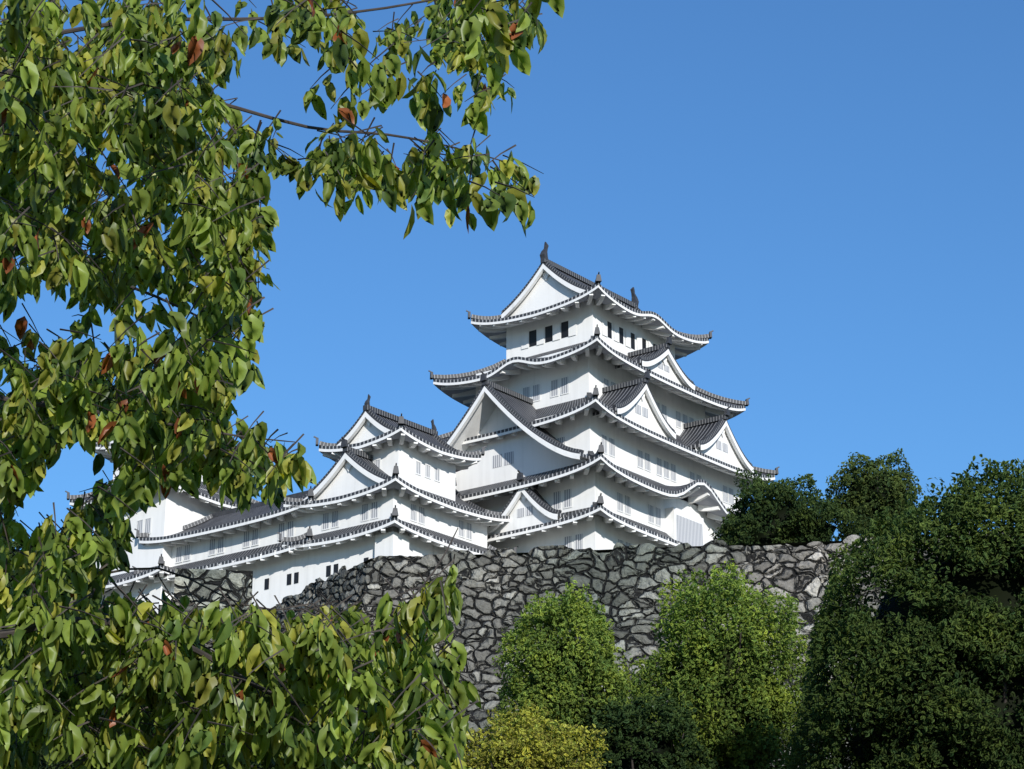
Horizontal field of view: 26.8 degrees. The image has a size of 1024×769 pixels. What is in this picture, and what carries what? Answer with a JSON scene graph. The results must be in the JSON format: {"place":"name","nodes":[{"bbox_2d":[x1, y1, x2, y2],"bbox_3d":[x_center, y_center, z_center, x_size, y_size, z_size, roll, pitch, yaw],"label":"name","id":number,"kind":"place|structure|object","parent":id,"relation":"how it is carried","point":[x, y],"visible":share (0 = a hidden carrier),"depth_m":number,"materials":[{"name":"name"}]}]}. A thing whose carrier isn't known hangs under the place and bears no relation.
{"place":"outdoors","nodes":[
{"label":"outdoors","id":0,"kind":"place"},
{"bbox_2d":[32,671,102,768],"bbox_3d":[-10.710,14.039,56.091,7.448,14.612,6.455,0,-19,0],"label":"tree","id":1,"kind":"object","parent":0,"point":[43,762],"visible":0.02,"depth_m":55.42,"materials":[{"name":"green plant"}]},
{"bbox_2d":[0,0,564,768],"bbox_3d":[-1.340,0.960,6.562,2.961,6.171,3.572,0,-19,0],"label":"cherry tree","id":2,"kind":"object","parent":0,"point":[306,672],"depth_m":5.72,"materials":[{"name":"green plant"}]},
{"bbox_2d":[249,705,370,768],"bbox_3d":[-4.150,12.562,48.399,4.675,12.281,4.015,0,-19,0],"label":"tree","id":3,"kind":"object","parent":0,"point":[270,766],"visible":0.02,"depth_m":48.56,"materials":[{"name":"green plant"}]},
{"bbox_2d":[0,0,1023,549],"label":"sky","id":4,"kind":"structure","parent":0,"point":[832,191],"materials":[{"name":"blue"}]},
{"bbox_2d":[463,699,611,768],"bbox_3d":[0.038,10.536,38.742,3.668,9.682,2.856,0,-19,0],"label":"bush","id":5,"kind":"object","parent":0,"point":[520,753],"depth_m":39.50,"materials":[{"name":"green plant"}]},
{"bbox_2d":[491,576,644,767],"bbox_3d":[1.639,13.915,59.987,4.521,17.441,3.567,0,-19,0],"label":"tree","id":6,"kind":"object","parent":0,"point":[561,679],"depth_m":61.26,"materials":[{"name":"green plant"}]},
{"bbox_2d":[269,538,927,610],"bbox_3d":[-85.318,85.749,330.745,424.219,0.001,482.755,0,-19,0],"label":"bailey ground","id":7,"kind":"structure","parent":0,"point":[795,544],"depth_m":110.81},
{"bbox_2d":[65,394,517,673],"bbox_3d":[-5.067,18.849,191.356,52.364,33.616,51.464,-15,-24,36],"label":"castle building","id":8,"kind":"structure","parent":7,"relation":"on","point":[386,484],"depth_m":174.60,"materials":[{"name":"white paint"}]},
{"bbox_2d":[429,242,778,552],"bbox_3d":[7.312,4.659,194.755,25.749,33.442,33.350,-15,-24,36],"label":"keep","id":9,"kind":"structure","parent":7,"relation":"on","point":[594,417],"depth_m":185.21,"materials":[{"name":"white paint"}]},
{"bbox_2d":[708,467,870,544],"bbox_3d":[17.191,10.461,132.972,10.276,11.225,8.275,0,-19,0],"label":"tree","id":10,"kind":"object","parent":7,"relation":"on","point":[785,515],"depth_m":131.58,"materials":[{"name":"green plant"}]},
{"bbox_2d":[824,448,927,539],"bbox_3d":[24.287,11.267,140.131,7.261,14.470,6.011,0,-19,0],"label":"tree","id":11,"kind":"object","parent":7,"relation":"on","point":[860,495],"depth_m":140.78,"materials":[{"name":"green plant"}]},
{"bbox_3d":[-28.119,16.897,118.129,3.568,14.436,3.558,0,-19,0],"label":"tree trunk","id":12,"kind":"object","parent":7,"relation":"in","visible":0},
{"bbox_2d":[1,537,32,609],"bbox_3d":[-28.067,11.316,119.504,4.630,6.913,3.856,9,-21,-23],"label":"tree","id":13,"kind":"object","parent":12,"relation":"on","point":[16,545],"visible":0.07,"depth_m":119.27,"materials":[{"name":"green plant"}]},
{"bbox_2d":[567,685,719,768],"bbox_3d":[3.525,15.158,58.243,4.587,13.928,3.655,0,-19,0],"label":"bush","id":14,"kind":"object","parent":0,"point":[652,747],"depth_m":59.36,"materials":[{"name":"green plant"}]},
{"bbox_2d":[627,559,837,768],"bbox_3d":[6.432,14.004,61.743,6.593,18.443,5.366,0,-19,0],"label":"tree","id":15,"kind":"object","parent":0,"point":[704,660],"depth_m":62.66,"materials":[{"name":"green plant"}]},
{"bbox_2d":[783,454,1023,768],"bbox_3d":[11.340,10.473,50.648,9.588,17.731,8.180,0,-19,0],"label":"tree","id":16,"kind":"object","parent":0,"point":[927,644],"depth_m":50.08,"materials":[{"name":"green plant"}]},
{"label":"ground","id":17,"kind":"structure","parent":0,"visible":0},
{"bbox_2d":[158,568,265,652],"bbox_3d":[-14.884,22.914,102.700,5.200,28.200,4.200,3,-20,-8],"label":"stone wall","id":18,"kind":"structure","parent":17,"relation":"on","point":[232,584],"depth_m":105.71,"materials":[{"name":"grey stone"}]},
{"bbox_2d":[274,532,1016,768],"bbox_3d":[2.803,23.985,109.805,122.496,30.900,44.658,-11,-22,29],"label":"stone wall","id":19,"kind":"structure","parent":17,"relation":"on","point":[497,588],"depth_m":110.43,"materials":[{"name":"grey stone"}]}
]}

